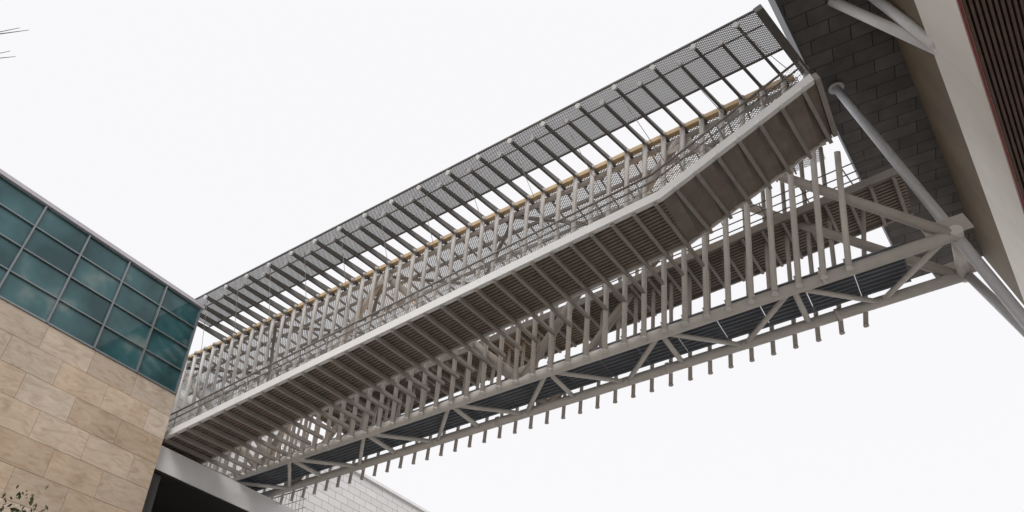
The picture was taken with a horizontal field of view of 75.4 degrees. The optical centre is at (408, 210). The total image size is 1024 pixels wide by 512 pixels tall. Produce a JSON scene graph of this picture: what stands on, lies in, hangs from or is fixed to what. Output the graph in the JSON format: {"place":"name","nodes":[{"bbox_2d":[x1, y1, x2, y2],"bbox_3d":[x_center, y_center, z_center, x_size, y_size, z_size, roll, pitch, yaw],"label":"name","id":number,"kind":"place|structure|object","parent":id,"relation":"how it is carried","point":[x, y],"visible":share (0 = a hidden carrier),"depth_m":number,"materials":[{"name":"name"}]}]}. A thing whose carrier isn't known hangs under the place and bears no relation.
{"place":"outdoors","nodes":[
{"label":"outdoors","id":0,"kind":"place"},
{"bbox_2d":[0,28,26,57],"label":"bare tree","id":1,"kind":"object","parent":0,"point":[9,32],"visible":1,"depth_m":8.24,"materials":[{"name":"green plant"}]},
{"bbox_2d":[142,445,307,511],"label":"landing terrace","id":2,"kind":"structure","parent":0,"point":[180,483],"depth_m":26.36,"materials":[{"name":"concrete"}]},
{"bbox_2d":[166,379,421,511],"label":"walls","id":3,"kind":"structure","parent":0,"point":[357,494],"depth_m":41.34,"materials":[{"name":"brick"}]},
{"bbox_2d":[186,371,429,511],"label":"parapet","id":4,"kind":"structure","parent":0,"point":[391,491],"depth_m":45.66,"materials":[{"name":"concrete"}]},
{"bbox_2d":[188,74,794,360],"bbox_3d":[-0.390,2.088,27.105,31.000,0.170,0.200,-27,-52,24],"label":"roof edge board","id":5,"kind":"object","parent":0,"point":[689,125],"visible":0.43,"depth_m":24.18,"materials":[{"name":"brown wood"}]},
{"bbox_2d":[163,91,832,477],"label":"ramp cross beams","id":6,"kind":"structure","parent":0,"point":[453,335],"depth_m":22.35,"materials":[{"name":"grey metal"}]},
{"bbox_2d":[162,201,684,461],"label":"ramp deck","id":7,"kind":"structure","parent":6,"relation":"on","point":[656,224],"depth_m":21.37,"materials":[{"name":"grey metal"}]},
{"bbox_2d":[163,74,814,439],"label":"ramp edge beam","id":8,"kind":"structure","parent":6,"relation":"attached to","point":[764,115],"depth_m":19.80,"materials":[{"name":"grey metal"}]},
{"bbox_2d":[168,59,810,427],"bbox_3d":[0.849,3.274,22.856,26.348,4.183,2.365,-27,-52,24],"label":"ramp railing","id":9,"kind":"object","parent":8,"relation":"on","point":[583,208],"visible":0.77,"depth_m":20.42,"materials":[{"name":"grey metal"}]},
{"bbox_2d":[166,63,805,429],"bbox_3d":[0.191,2.595,22.251,26.320,3.972,0.001,-27,-52,24],"label":"ramp railing mesh","id":10,"kind":"object","parent":9,"relation":"attached to","point":[506,251],"visible":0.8,"depth_m":20.30,"materials":[{"name":"grey metal"}]},
{"bbox_2d":[195,30,785,401],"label":"stay cables","id":11,"kind":"object","parent":6,"relation":"attached to","point":[478,211],"visible":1,"depth_m":22.81,"materials":[{"name":"metal"}]},
{"bbox_2d":[168,71,853,478],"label":"front posts","id":12,"kind":"object","parent":6,"relation":"attached to","point":[704,259],"visible":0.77,"depth_m":22.92,"materials":[{"name":"metal"}]},
{"bbox_2d":[188,65,844,464],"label":"post clips","id":13,"kind":"object","parent":12,"relation":"attached to","point":[470,225],"visible":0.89,"depth_m":25.17,"materials":[{"name":"metal"}]},
{"bbox_2d":[672,86,806,190],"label":"beam end caps","id":14,"kind":"object","parent":6,"relation":"attached to","point":[802,89],"visible":1,"depth_m":17.75,"materials":[{"name":"metal"}]},
{"bbox_2d":[663,88,825,241],"bbox_3d":[9.644,-1.320,18.598,4.709,1.862,2.296,-27,-52,24],"label":"stair underside","id":15,"kind":"object","parent":6,"relation":"on","point":[700,196],"visible":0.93,"depth_m":18.62,"materials":[{"name":"grey metal"}]},
{"bbox_2d":[670,84,831,236],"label":"stair treads","id":16,"kind":"object","parent":15,"relation":"on","point":[756,156],"visible":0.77,"depth_m":18.54,"materials":[{"name":"grey metal"}]},
{"bbox_2d":[811,73,837,136],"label":"landing beam","id":17,"kind":"structure","parent":6,"relation":"attached to","point":[824,103],"depth_m":18.00,"materials":[{"name":"grey metal"}]},
{"bbox_2d":[182,77,824,407],"bbox_3d":[0.881,3.318,28.284,31.100,0.001,4.150,-27,-52,24],"label":"roof mesh","id":18,"kind":"object","parent":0,"point":[352,314],"depth_m":26.95,"materials":[{"name":"grey metal"}]},
{"bbox_2d":[0,0,1023,511],"label":"sky","id":19,"kind":"structure","parent":0,"point":[207,141],"materials":[{"name":"white"}]},
{"bbox_2d":[199,136,832,463],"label":"ramp inner beam","id":20,"kind":"structure","parent":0,"point":[678,248],"depth_m":20.88,"materials":[{"name":"grey metal"}]},
{"bbox_2d":[314,174,911,432],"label":"walkway deck","id":21,"kind":"structure","parent":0,"point":[885,192],"depth_m":22.80,"materials":[{"name":"grey metal"}]},
{"bbox_2d":[312,167,913,434],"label":"walkway beams","id":22,"kind":"structure","parent":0,"point":[850,189],"depth_m":23.12,"materials":[{"name":"grey metal"}]},
{"bbox_2d":[828,0,935,54],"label":"white struts","id":23,"kind":"object","parent":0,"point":[910,30],"visible":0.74,"depth_m":18.64,"materials":[{"name":"paint"}]},
{"label":"ground","id":24,"kind":"structure","parent":0,"visible":0},
{"bbox_2d":[0,485,48,511],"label":"street tree","id":25,"kind":"object","parent":24,"relation":"on","point":[14,509],"visible":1,"depth_m":12.48,"materials":[{"name":"green plant"}]},
{"bbox_2d":[0,298,175,511],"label":"stone wall","id":26,"kind":"structure","parent":24,"relation":"on","point":[83,427],"depth_m":22.14,"materials":[{"name":"stone"}]},
{"bbox_2d":[0,177,198,391],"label":"glazing","id":27,"kind":"structure","parent":26,"relation":"on","point":[20,292],"depth_m":24.87,"materials":[{"name":"teal glass"}]},
{"bbox_2d":[0,174,201,394],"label":"mullions","id":28,"kind":"object","parent":27,"relation":"attached to","point":[46,321],"visible":1,"depth_m":24.79,"materials":[{"name":"metal"}]},
{"bbox_2d":[828,82,1023,329],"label":"support column","id":29,"kind":"structure","parent":24,"relation":"on","point":[1002,292],"depth_m":18.10,"materials":[{"name":"metal"}]},
{"bbox_2d":[228,225,969,497],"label":"bottom chords","id":30,"kind":"object","parent":29,"relation":"attached to","point":[961,261],"visible":0.88,"depth_m":20.91,"materials":[{"name":"grey metal"}]},
{"bbox_2d":[209,146,869,504],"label":"back posts","id":31,"kind":"object","parent":30,"relation":"on","point":[811,270],"visible":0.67,"depth_m":22.79,"materials":[{"name":"metal"}]},
{"bbox_2d":[228,243,910,490],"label":"bottom panels","id":32,"kind":"object","parent":30,"relation":"on","point":[880,278],"visible":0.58,"depth_m":21.89,"materials":[{"name":"metal"}]},
{"bbox_2d":[184,137,956,484],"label":"truss diagonals","id":33,"kind":"object","parent":30,"relation":"on","point":[836,235],"visible":0.45,"depth_m":22.15,"materials":[{"name":"metal"}]},
{"bbox_2d":[187,83,825,404],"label":"top chords","id":34,"kind":"object","parent":33,"relation":"on","point":[693,133],"visible":0.28,"depth_m":25.29,"materials":[{"name":"metal"}]},
{"bbox_2d":[188,26,789,364],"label":"canopy fins","id":35,"kind":"object","parent":34,"relation":"on","point":[394,251],"visible":0.86,"depth_m":25.55,"materials":[{"name":"grey metal"}]},
{"bbox_2d":[203,20,763,304],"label":"fin caps","id":36,"kind":"object","parent":35,"relation":"on","point":[720,42],"visible":0.92,"depth_m":23.48,"materials":[{"name":"metal"}]},
{"bbox_2d":[195,4,811,327],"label":"canopy edges","id":37,"kind":"object","parent":35,"relation":"attached to","point":[759,10],"visible":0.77,"depth_m":22.21,"materials":[{"name":"metal"}]},
{"bbox_2d":[197,12,780,325],"bbox_3d":[0.471,-0.233,25.276,26.200,0.220,1.600,-27,-52,24],"label":"canopy mesh","id":38,"kind":"object","parent":37,"relation":"attached to","point":[292,272],"visible":0.6,"depth_m":23.13,"materials":[{"name":"grey metal"}]},
{"bbox_2d":[493,151,911,334],"bbox_3d":[6.032,4.177,25.339,23.620,1.907,2.243,-27,-52,24],"label":"walkway railing","id":39,"kind":"object","parent":33,"relation":"on","point":[803,193],"visible":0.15,"depth_m":21.45,"materials":[{"name":"grey metal"}]},
{"bbox_2d":[236,246,941,489],"bbox_3d":[3.689,6.829,23.346,27.445,0.181,2.245,-27,-52,24],"label":"bottom bracing","id":40,"kind":"object","parent":30,"relation":"attached to","point":[919,264],"visible":0.85,"depth_m":22.03,"materials":[{"name":"grey metal"}]},
{"bbox_2d":[258,136,976,484],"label":"gusset plates","id":41,"kind":"object","parent":30,"relation":"on","point":[962,220],"visible":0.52,"depth_m":17.61,"materials":[{"name":"metal"}]},
{"bbox_2d":[183,86,796,395],"bbox_3d":[0.852,3.497,28.171,31.000,0.332,4.100,-27,-52,24],"label":"roof framing","id":42,"kind":"object","parent":41,"relation":"on","point":[547,220],"visible":0.48,"depth_m":27.54,"materials":[{"name":"grey metal"}]},
{"bbox_2d":[964,271,1023,336],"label":"knee braces","id":43,"kind":"object","parent":29,"relation":"attached to","point":[984,290],"visible":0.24,"depth_m":16.93,"materials":[{"name":"paint"}]},
{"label":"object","id":44,"kind":"object","parent":24,"relation":"on","visible":0},
{"bbox_2d":[0,169,204,309],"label":"coping","id":45,"kind":"object","parent":44,"relation":"on","point":[13,181],"visible":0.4,"depth_m":26.01,"materials":[{"name":"metal"}]},
{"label":"upper storeys","id":46,"kind":"object","parent":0,"visible":0},
{"bbox_2d":[778,0,982,278],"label":"tiled soffit","id":47,"kind":"structure","parent":46,"relation":"attached to","point":[864,63],"depth_m":22.53,"materials":[{"name":"tile"}]},
{"bbox_2d":[768,0,911,281],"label":"soffit fascia","id":48,"kind":"structure","parent":47,"relation":"attached to","point":[782,20],"depth_m":21.55,"materials":[{"name":"grey metal"}]},
{"bbox_2d":[965,0,1023,188],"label":"louvre backing","id":49,"kind":"object","parent":46,"relation":"attached to","point":[1004,68],"depth_m":15.47,"materials":[{"name":"metal"}]},
{"bbox_2d":[886,0,1023,304],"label":"olive fascia","id":50,"kind":"structure","parent":49,"relation":"attached to","point":[927,79],"depth_m":22.09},
{"bbox_2d":[914,0,1023,299],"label":"cream band","id":51,"kind":"object","parent":49,"relation":"attached to","point":[944,27],"visible":0.96,"depth_m":17.78,"materials":[{"name":"beige paint"}]},
{"bbox_2d":[957,0,1023,209],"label":"red trim","id":52,"kind":"structure","parent":51,"relation":"attached to","point":[987,90],"depth_m":15.95,"materials":[{"name":"red metal"}]},
{"bbox_2d":[961,0,1023,199],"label":"louvre slats","id":53,"kind":"object","parent":49,"relation":"attached to","point":[1002,50],"visible":1,"depth_m":15.22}
]}

